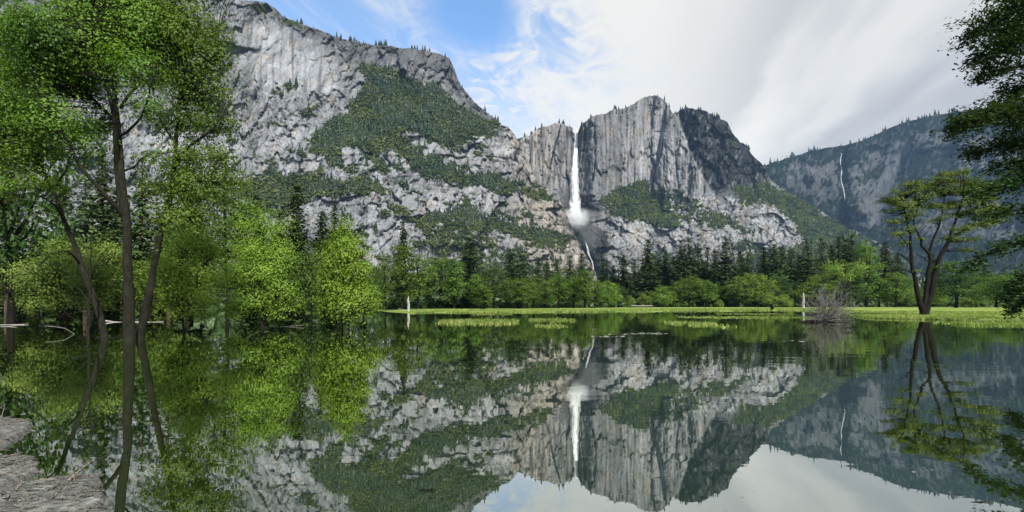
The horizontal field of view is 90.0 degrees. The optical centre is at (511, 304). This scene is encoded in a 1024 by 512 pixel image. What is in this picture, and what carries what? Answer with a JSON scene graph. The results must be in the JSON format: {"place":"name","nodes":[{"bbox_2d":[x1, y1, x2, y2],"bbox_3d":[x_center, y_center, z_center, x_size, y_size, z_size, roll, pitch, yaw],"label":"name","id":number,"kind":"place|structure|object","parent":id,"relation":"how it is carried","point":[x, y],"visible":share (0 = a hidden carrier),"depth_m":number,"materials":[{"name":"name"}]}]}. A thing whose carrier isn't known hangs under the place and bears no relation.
{"place":"outdoors","nodes":[
{"label":"outdoors","id":0,"kind":"place"},
{"bbox_2d":[0,0,596,299],"bbox_3d":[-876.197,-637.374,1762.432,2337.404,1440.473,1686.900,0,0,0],"label":"mountain","id":1,"kind":"structure","parent":0,"point":[322,66],"depth_m":1368.90,"materials":[{"name":"stone"}]},
{"bbox_2d":[217,51,591,289],"bbox_3d":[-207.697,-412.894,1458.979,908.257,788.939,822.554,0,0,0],"label":"mountain forest","id":2,"kind":"object","parent":1,"relation":"on","point":[362,138],"visible":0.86,"depth_m":1495.36,"materials":[{"name":"green plant"}]},
{"bbox_2d":[0,309,1023,511],"bbox_3d":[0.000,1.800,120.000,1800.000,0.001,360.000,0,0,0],"label":"water","id":3,"kind":"structure","parent":0,"point":[380,413],"depth_m":8.52,"materials":[{"name":"green liquid"}]},
{"bbox_2d":[0,405,32,445],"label":"driftwood","id":4,"kind":"object","parent":3,"relation":"on","point":[12,430],"visible":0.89,"depth_m":7.19,"materials":[{"name":"grey wood"}]},
{"bbox_2d":[0,452,42,484],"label":"driftwood","id":5,"kind":"object","parent":3,"relation":"on","point":[14,467],"visible":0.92,"depth_m":5.43,"materials":[{"name":"grey wood"}]},
{"bbox_2d":[0,455,107,511],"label":"driftwood","id":6,"kind":"object","parent":3,"relation":"on","point":[72,492],"visible":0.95,"depth_m":4.63,"materials":[{"name":"grey wood"}]},
{"bbox_2d":[0,2,123,337],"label":"cottonwood tree","id":7,"kind":"object","parent":3,"relation":"in","point":[31,153],"visible":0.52,"depth_m":27.44,"materials":[{"name":"green plant"}]},
{"bbox_2d":[0,228,142,326],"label":"willow bush","id":8,"kind":"object","parent":3,"relation":"on","point":[38,286],"visible":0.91,"depth_m":39.80,"materials":[{"name":"green plant"}]},
{"bbox_2d":[58,236,91,338],"bbox_3d":[-22.640,-0.752,26.510,1.836,5.574,0.229,0,0,0],"label":"dead sapling","id":9,"kind":"object","parent":3,"relation":"in","point":[89,315],"visible":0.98,"depth_m":26.47,"materials":[{"name":"brown wood"}]},
{"bbox_2d":[0,0,208,339],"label":"cottonwood tree","id":10,"kind":"object","parent":3,"relation":"in","point":[106,45],"visible":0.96,"depth_m":24.80,"materials":[{"name":"green plant"}]},
{"bbox_2d":[93,0,266,338],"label":"cottonwood tree","id":11,"kind":"object","parent":3,"relation":"in","point":[195,189],"visible":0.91,"depth_m":26.27,"materials":[{"name":"green plant"}]},
{"bbox_2d":[134,226,239,331],"bbox_3d":[-21.841,-1.916,34.327,6.473,8.164,5.834,0,0,0],"label":"willow bush","id":12,"kind":"object","parent":3,"relation":"on","point":[177,268],"visible":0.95,"depth_m":33.86,"materials":[{"name":"green plant"}]},
{"bbox_2d":[145,161,287,322],"bbox_3d":[-28.433,-6.379,50.061,13.907,17.380,8.441,0,0,0],"label":"cottonwood tree","id":13,"kind":"object","parent":3,"relation":"in","point":[224,210],"visible":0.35,"depth_m":49.51,"materials":[{"name":"green plant"}]},
{"bbox_2d":[201,201,313,326],"bbox_3d":[-19.667,-3.049,40.394,9.639,10.465,6.763,0,0,0],"label":"cottonwood tree","id":14,"kind":"object","parent":3,"relation":"in","point":[263,255],"visible":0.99,"depth_m":40.01,"materials":[{"name":"green plant"}]},
{"bbox_2d":[283,243,336,318],"bbox_3d":[-24.489,-2.743,61.741,8.447,10.237,6.338,0,0,-10],"label":"cottonwood tree","id":15,"kind":"object","parent":3,"relation":"in","point":[301,279],"visible":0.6,"depth_m":61.58,"materials":[{"name":"green plant"}]},
{"bbox_2d":[300,215,395,328],"bbox_3d":[-11.861,-2.176,36.842,6.784,8.677,5.387,0,0,0],"label":"cottonwood tree","id":16,"kind":"object","parent":3,"relation":"in","point":[347,253],"visible":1,"depth_m":36.56,"materials":[{"name":"green plant"}]},
{"bbox_2d":[435,318,519,326],"bbox_3d":[-3.362,1.638,51.598,8.352,0.325,20.567,0,0,0],"label":"grass islet","id":17,"kind":"object","parent":3,"relation":"in","point":[487,320],"depth_m":50.41,"materials":[{"name":"green plant"}]},
{"bbox_2d":[659,320,744,328],"bbox_3d":[16.608,1.675,45.696,3.706,0.250,16.255,0,0,0],"label":"grass islet","id":18,"kind":"object","parent":3,"relation":"in","point":[697,324],"depth_m":44.56,"materials":[{"name":"green plant"}]},
{"bbox_2d":[793,279,860,321],"bbox_3d":[32.406,-0.428,52.432,7.012,4.555,5.912,0,0,0],"label":"dead bush","id":19,"kind":"object","parent":3,"relation":"on","point":[824,314],"visible":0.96,"depth_m":52.14,"materials":[{"name":"grey plant"}]},
{"bbox_2d":[929,0,1023,319],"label":"oak tree","id":20,"kind":"object","parent":3,"relation":"on","point":[1009,36],"visible":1,"depth_m":14.48,"materials":[{"name":"green plant"}]},
{"bbox_2d":[933,321,1023,325],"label":"grass islet","id":21,"kind":"object","parent":3,"relation":"on","point":[988,323],"depth_m":44.54,"materials":[{"name":"green plant"}]},
{"bbox_2d":[248,0,1023,164],"label":"sky","id":22,"kind":"structure","parent":0,"point":[786,77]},
{"bbox_2d":[313,307,1023,322],"bbox_3d":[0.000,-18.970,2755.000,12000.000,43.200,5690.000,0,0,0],"label":"ground","id":23,"kind":"structure","parent":0,"point":[778,310],"depth_m":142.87,"materials":[{"name":"green plant"}]},
{"bbox_2d":[0,162,44,316],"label":"pine tree","id":24,"kind":"object","parent":23,"relation":"on","point":[5,292],"visible":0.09,"depth_m":71.78,"materials":[{"name":"green plant"}]},
{"bbox_2d":[0,91,85,324],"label":"broadleaf tree","id":25,"kind":"object","parent":23,"relation":"on","point":[8,221],"visible":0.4,"depth_m":46.23,"materials":[{"name":"green plant"}]},
{"bbox_2d":[27,186,81,313],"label":"fir tree","id":26,"kind":"object","parent":23,"relation":"on","point":[52,235],"visible":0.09,"depth_m":99.47,"materials":[{"name":"green plant"}]},
{"bbox_2d":[47,162,121,315],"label":"pine tree","id":27,"kind":"object","parent":23,"relation":"on","point":[84,212],"visible":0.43,"depth_m":77.82,"materials":[{"name":"green plant"}]},
{"bbox_2d":[44,228,141,315],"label":"broadleaf tree","id":28,"kind":"object","parent":23,"relation":"on","point":[97,244],"visible":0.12,"depth_m":80.03,"materials":[{"name":"green plant"}]},
{"bbox_2d":[72,147,122,314],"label":"fir tree","id":29,"kind":"object","parent":23,"relation":"on","point":[106,212],"visible":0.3,"depth_m":87.81,"materials":[{"name":"green plant"}]},
{"bbox_2d":[63,260,146,314],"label":"broadleaf tree","id":30,"kind":"object","parent":23,"relation":"on","point":[112,303],"visible":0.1,"depth_m":83.94,"materials":[{"name":"green plant"}]},
{"bbox_2d":[98,187,139,311],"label":"fir tree","id":31,"kind":"object","parent":23,"relation":"on","point":[117,226],"visible":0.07,"depth_m":109.80,"materials":[{"name":"green plant"}]},
{"bbox_2d":[113,157,170,313],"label":"pine tree","id":32,"kind":"object","parent":23,"relation":"on","point":[142,243],"visible":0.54,"depth_m":91.63,"materials":[{"name":"green plant"}]},
{"bbox_2d":[97,259,189,314],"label":"broadleaf tree","id":33,"kind":"object","parent":23,"relation":"on","point":[136,283],"visible":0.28,"depth_m":82.73,"materials":[{"name":"green plant"}]},
{"bbox_2d":[137,172,189,313],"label":"pine tree","id":34,"kind":"object","parent":23,"relation":"on","point":[160,202],"visible":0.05,"depth_m":95.06,"materials":[{"name":"green plant"}]},
{"bbox_2d":[152,222,221,306],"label":"broadleaf tree","id":35,"kind":"object","parent":23,"relation":"on","point":[180,258],"visible":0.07,"depth_m":78.86,"materials":[{"name":"green plant"}]},
{"bbox_2d":[225,194,273,311],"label":"fir tree","id":36,"kind":"object","parent":23,"relation":"on","point":[255,211],"visible":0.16,"depth_m":128.55,"materials":[{"name":"green plant"}]},
{"bbox_2d":[265,184,324,312],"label":"fir tree","id":37,"kind":"object","parent":23,"relation":"on","point":[299,236],"visible":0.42,"depth_m":109.43,"materials":[{"name":"green plant"}]},
{"bbox_2d":[309,209,344,311],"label":"fir tree","id":38,"kind":"object","parent":23,"relation":"on","point":[321,222],"visible":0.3,"depth_m":124.58,"materials":[{"name":"green plant"}]},
{"bbox_2d":[317,203,352,310],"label":"fir tree","id":39,"kind":"object","parent":23,"relation":"on","point":[335,218],"visible":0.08,"depth_m":139.72,"materials":[{"name":"green plant"}]},
{"bbox_2d":[365,255,404,309],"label":"broadleaf tree","id":40,"kind":"object","parent":23,"relation":"on","point":[384,267],"visible":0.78,"depth_m":157.29,"materials":[{"name":"green plant"}]},
{"bbox_2d":[390,221,416,299],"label":"fir tree","id":41,"kind":"object","parent":23,"relation":"on","point":[402,235],"visible":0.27,"depth_m":214.55,"materials":[{"name":"green plant"}]},
{"bbox_2d":[384,241,423,308],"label":"broadleaf tree","id":42,"kind":"object","parent":23,"relation":"on","point":[402,286],"visible":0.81,"depth_m":164.44,"materials":[{"name":"green plant"}]},
{"bbox_2d":[404,253,435,308],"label":"broadleaf tree","id":43,"kind":"object","parent":23,"relation":"on","point":[417,288],"visible":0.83,"depth_m":171.24,"materials":[{"name":"green plant"}]},
{"bbox_2d":[418,257,437,308],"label":"broadleaf tree","id":44,"kind":"object","parent":23,"relation":"on","point":[427,295],"visible":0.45,"depth_m":189.47,"materials":[{"name":"green plant"}]},
{"bbox_2d":[425,255,452,308],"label":"broadleaf tree","id":45,"kind":"object","parent":23,"relation":"on","point":[439,278],"visible":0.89,"depth_m":179.16,"materials":[{"name":"green plant"}]},
{"bbox_2d":[442,257,469,308],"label":"broadleaf tree","id":46,"kind":"object","parent":23,"relation":"on","point":[454,288],"visible":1,"depth_m":177.12,"materials":[{"name":"green plant"}]},
{"bbox_2d":[444,236,500,308],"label":"fir tree","id":47,"kind":"object","parent":23,"relation":"on","point":[471,263],"visible":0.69,"depth_m":193.92,"materials":[{"name":"green plant"}]},
{"bbox_2d":[465,274,489,308],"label":"broadleaf tree","id":48,"kind":"object","parent":23,"relation":"on","point":[476,288],"visible":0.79,"depth_m":179.16,"materials":[{"name":"green plant"}]},
{"bbox_2d":[474,285,493,308],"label":"broadleaf tree","id":49,"kind":"object","parent":23,"relation":"on","point":[485,300],"visible":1,"depth_m":175.50,"materials":[{"name":"green plant"}]},
{"bbox_2d":[469,265,515,308],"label":"broadleaf tree","id":50,"kind":"object","parent":23,"relation":"on","point":[493,284],"visible":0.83,"depth_m":184.61,"materials":[{"name":"green plant"}]},
{"bbox_2d":[496,249,527,301],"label":"fir tree","id":51,"kind":"object","parent":23,"relation":"on","point":[510,258],"visible":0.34,"depth_m":239.13,"materials":[{"name":"green plant"}]},
{"bbox_2d":[498,251,538,307],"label":"pine tree","id":52,"kind":"object","parent":23,"relation":"on","point":[519,269],"visible":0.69,"depth_m":204.57,"materials":[{"name":"green plant"}]},
{"bbox_2d":[502,277,538,308],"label":"broadleaf tree","id":53,"kind":"object","parent":23,"relation":"on","point":[518,297],"visible":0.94,"depth_m":188.38,"materials":[{"name":"green plant"}]},
{"bbox_2d":[524,275,543,307],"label":"broadleaf tree","id":54,"kind":"object","parent":23,"relation":"on","point":[535,293],"visible":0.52,"depth_m":197.21,"materials":[{"name":"green plant"}]},
{"bbox_2d":[537,280,556,307],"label":"broadleaf tree","id":55,"kind":"object","parent":23,"relation":"on","point":[545,291],"visible":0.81,"depth_m":204.29,"materials":[{"name":"green plant"}]},
{"bbox_2d":[73,296,1022,308],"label":"undergrowth","id":56,"kind":"object","parent":23,"relation":"on","point":[423,303],"visible":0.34,"depth_m":236.52,"materials":[{"name":"green plant"}]},
{"bbox_2d":[539,272,574,307],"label":"broadleaf tree","id":57,"kind":"object","parent":23,"relation":"on","point":[560,287],"visible":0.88,"depth_m":210.28,"materials":[{"name":"green plant"}]},
{"bbox_2d":[559,256,580,301],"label":"fir tree","id":58,"kind":"object","parent":23,"relation":"on","point":[569,272],"visible":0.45,"depth_m":299.32,"materials":[{"name":"green plant"}]},
{"bbox_2d":[564,275,582,307],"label":"broadleaf tree","id":59,"kind":"object","parent":23,"relation":"on","point":[573,298],"visible":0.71,"depth_m":219.40,"materials":[{"name":"green plant"}]},
{"bbox_2d":[571,268,598,307],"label":"broadleaf tree","id":60,"kind":"object","parent":23,"relation":"on","point":[584,295],"visible":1,"depth_m":213.10,"materials":[{"name":"green plant"}]},
{"bbox_2d":[586,278,604,307],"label":"broadleaf tree","id":61,"kind":"object","parent":23,"relation":"on","point":[597,293],"visible":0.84,"depth_m":221.44,"materials":[{"name":"green plant"}]},
{"bbox_2d":[184,263,1023,301],"bbox_3d":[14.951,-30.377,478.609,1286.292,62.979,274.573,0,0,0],"label":"forest","id":62,"kind":"object","parent":23,"relation":"on","point":[952,298],"visible":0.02,"depth_m":385.23,"materials":[{"name":"green plant"}]},
{"bbox_2d":[596,280,623,307],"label":"broadleaf tree","id":63,"kind":"object","parent":23,"relation":"on","point":[609,295],"visible":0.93,"depth_m":234.28,"materials":[{"name":"green plant"}]},
{"bbox_2d":[610,254,638,299],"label":"fir tree","id":64,"kind":"object","parent":23,"relation":"on","point":[623,277],"visible":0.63,"depth_m":308.93,"materials":[{"name":"green plant"}]},
{"bbox_2d":[627,239,670,306],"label":"fir tree","id":65,"kind":"object","parent":23,"relation":"on","point":[646,285],"visible":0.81,"depth_m":283.42,"materials":[{"name":"green plant"}]},
{"bbox_2d":[647,285,677,306],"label":"broadleaf tree","id":66,"kind":"object","parent":23,"relation":"on","point":[663,298],"visible":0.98,"depth_m":262.88,"materials":[{"name":"green plant"}]},
{"bbox_2d":[654,253,675,299],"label":"fir tree","id":67,"kind":"object","parent":23,"relation":"on","point":[664,274],"visible":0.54,"depth_m":313.83,"materials":[{"name":"green plant"}]},
{"bbox_2d":[665,240,695,306],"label":"fir tree","id":68,"kind":"object","parent":23,"relation":"on","point":[680,268],"visible":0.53,"depth_m":299.02,"materials":[{"name":"green plant"}]},
{"bbox_2d":[671,237,704,305],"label":"fir tree","id":69,"kind":"object","parent":23,"relation":"on","point":[690,268],"visible":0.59,"depth_m":298.31,"materials":[{"name":"green plant"}]},
{"bbox_2d":[667,276,709,306],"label":"broadleaf tree","id":70,"kind":"object","parent":23,"relation":"on","point":[685,293],"visible":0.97,"depth_m":268.57,"materials":[{"name":"green plant"}]},
{"bbox_2d":[691,243,711,303],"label":"fir tree","id":71,"kind":"object","parent":23,"relation":"on","point":[701,263],"visible":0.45,"depth_m":303.96,"materials":[{"name":"green plant"}]},
{"bbox_2d":[689,279,721,306],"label":"broadleaf tree","id":72,"kind":"object","parent":23,"relation":"on","point":[705,296],"visible":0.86,"depth_m":267.29,"materials":[{"name":"green plant"}]},
{"bbox_2d":[700,246,718,303],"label":"fir tree","id":73,"kind":"object","parent":23,"relation":"on","point":[707,263],"visible":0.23,"depth_m":308.81,"materials":[{"name":"green plant"}]},
{"bbox_2d":[701,236,749,306],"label":"fir tree","id":74,"kind":"object","parent":23,"relation":"on","point":[725,275],"visible":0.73,"depth_m":288.79,"materials":[{"name":"green plant"}]},
{"bbox_2d":[717,280,744,306],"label":"broadleaf tree","id":75,"kind":"object","parent":23,"relation":"on","point":[732,298],"visible":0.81,"depth_m":277.87,"materials":[{"name":"green plant"}]},
{"bbox_2d":[731,250,755,302],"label":"fir tree","id":76,"kind":"object","parent":23,"relation":"on","point":[740,267],"visible":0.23,"depth_m":303.93,"materials":[{"name":"green plant"}]},
{"bbox_2d":[727,273,767,306],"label":"broadleaf tree","id":77,"kind":"object","parent":23,"relation":"on","point":[748,297],"visible":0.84,"depth_m":272.67,"materials":[{"name":"green plant"}]},
{"bbox_2d":[750,246,771,304],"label":"fir tree","id":78,"kind":"object","parent":23,"relation":"on","point":[763,255],"visible":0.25,"depth_m":304.26,"materials":[{"name":"green plant"}]},
{"bbox_2d":[743,273,779,306],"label":"broadleaf tree","id":79,"kind":"object","parent":23,"relation":"on","point":[761,282],"visible":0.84,"depth_m":269.28,"materials":[{"name":"green plant"}]},
{"bbox_2d":[755,244,793,300],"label":"fir tree","id":80,"kind":"object","parent":23,"relation":"on","point":[775,265],"visible":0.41,"depth_m":298.39,"materials":[{"name":"green plant"}]},
{"bbox_2d":[762,274,793,306],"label":"broadleaf tree","id":81,"kind":"object","parent":23,"relation":"on","point":[778,280],"visible":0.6,"depth_m":279.72,"materials":[{"name":"green plant"}]},
{"bbox_2d":[772,247,798,300],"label":"fir tree","id":82,"kind":"object","parent":23,"relation":"on","point":[786,260],"visible":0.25,"depth_m":306.82,"materials":[{"name":"green plant"}]},
{"bbox_2d":[790,239,838,304],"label":"fir tree","id":83,"kind":"object","parent":23,"relation":"on","point":[806,262],"visible":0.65,"depth_m":299.25,"materials":[{"name":"green plant"}]},
{"bbox_2d":[790,274,847,306],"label":"broadleaf tree","id":84,"kind":"object","parent":23,"relation":"on","point":[817,284],"visible":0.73,"depth_m":266.42,"materials":[{"name":"green plant"}]},
{"bbox_2d":[809,238,840,292],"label":"pine tree","id":85,"kind":"object","parent":23,"relation":"on","point":[821,260],"visible":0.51,"depth_m":309.35,"materials":[{"name":"green plant"}]},
{"bbox_2d":[824,236,860,304],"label":"fir tree","id":86,"kind":"object","parent":23,"relation":"on","point":[839,244],"visible":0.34,"depth_m":313.91,"materials":[{"name":"green plant"}]},
{"bbox_2d":[818,258,870,306],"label":"broadleaf tree","id":87,"kind":"object","parent":23,"relation":"on","point":[848,276],"visible":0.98,"depth_m":260.01,"materials":[{"name":"green plant"}]},
{"bbox_2d":[831,233,876,302],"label":"fir tree","id":88,"kind":"object","parent":23,"relation":"on","point":[849,257],"visible":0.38,"depth_m":308.90,"materials":[{"name":"green plant"}]},
{"bbox_2d":[844,283,870,306],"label":"broadleaf tree","id":89,"kind":"object","parent":23,"relation":"on","point":[855,293],"visible":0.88,"depth_m":257.17,"materials":[{"name":"green plant"}]},
{"bbox_2d":[847,241,890,306],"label":"broadleaf tree","id":90,"kind":"object","parent":23,"relation":"on","point":[867,285],"visible":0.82,"depth_m":266.88,"materials":[{"name":"green plant"}]},
{"bbox_2d":[861,276,897,306],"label":"broadleaf tree","id":91,"kind":"object","parent":23,"relation":"on","point":[878,294],"visible":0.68,"depth_m":267.10,"materials":[{"name":"green plant"}]},
{"bbox_2d":[869,241,905,302],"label":"fir tree","id":92,"kind":"object","parent":23,"relation":"on","point":[884,253],"visible":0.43,"depth_m":318.50,"materials":[{"name":"green plant"}]},
{"bbox_2d":[875,272,922,306],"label":"broadleaf tree","id":93,"kind":"object","parent":23,"relation":"on","point":[900,292],"visible":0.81,"depth_m":264.21,"materials":[{"name":"green plant"}]},
{"bbox_2d":[868,165,1009,315],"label":"elm tree","id":94,"kind":"object","parent":23,"relation":"on","point":[924,305],"visible":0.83,"depth_m":73.76,"materials":[{"name":"green plant"}]},
{"bbox_2d":[918,260,996,307],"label":"broadleaf tree","id":95,"kind":"object","parent":23,"relation":"on","point":[955,286],"visible":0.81,"depth_m":223.19,"materials":[{"name":"green plant"}]},
{"bbox_2d":[965,257,999,301],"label":"fir tree","id":96,"kind":"object","parent":23,"relation":"on","point":[987,272],"visible":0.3,"depth_m":348.55,"materials":[{"name":"green plant"}]},
{"bbox_2d":[973,273,1008,306],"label":"broadleaf tree","id":97,"kind":"object","parent":23,"relation":"on","point":[990,287],"visible":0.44,"depth_m":254.61,"materials":[{"name":"green plant"}]},
{"bbox_2d":[517,95,924,286],"bbox_3d":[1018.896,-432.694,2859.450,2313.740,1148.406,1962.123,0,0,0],"label":"mountain","id":98,"kind":"structure","parent":0,"point":[656,141],"depth_m":2269.20,"materials":[{"name":"stone"}]},
{"bbox_2d":[570,130,581,217],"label":"waterfall","id":99,"kind":"structure","parent":98,"relation":"on","point":[575,208],"depth_m":2192.95,"materials":[{"name":"white liquid"}]},
{"bbox_2d":[600,141,911,283],"bbox_3d":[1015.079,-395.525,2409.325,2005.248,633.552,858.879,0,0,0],"label":"mountain forest","id":100,"kind":"object","parent":98,"relation":"on","point":[710,210],"visible":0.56,"depth_m":2293.08,"materials":[{"name":"green plant"}]},
{"bbox_2d":[765,102,1023,281],"bbox_3d":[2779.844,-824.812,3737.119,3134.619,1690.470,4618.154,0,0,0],"label":"mountain","id":101,"kind":"structure","parent":0,"point":[891,172],"depth_m":3873.95,"materials":[{"name":"grey stone"}]},
{"bbox_2d":[767,114,1023,271],"bbox_3d":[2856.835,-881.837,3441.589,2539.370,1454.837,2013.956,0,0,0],"label":"mountain forest","id":102,"kind":"object","parent":101,"relation":"on","point":[943,234],"visible":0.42,"depth_m":3693.90,"materials":[{"name":"green plant"}]},
{"bbox_2d":[769,118,1023,272],"bbox_3d":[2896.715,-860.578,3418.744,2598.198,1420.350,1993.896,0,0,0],"label":"mountain scrub","id":103,"kind":"object","parent":101,"relation":"on","point":[910,196],"visible":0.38,"depth_m":3715.75,"materials":[{"name":"green plant"}]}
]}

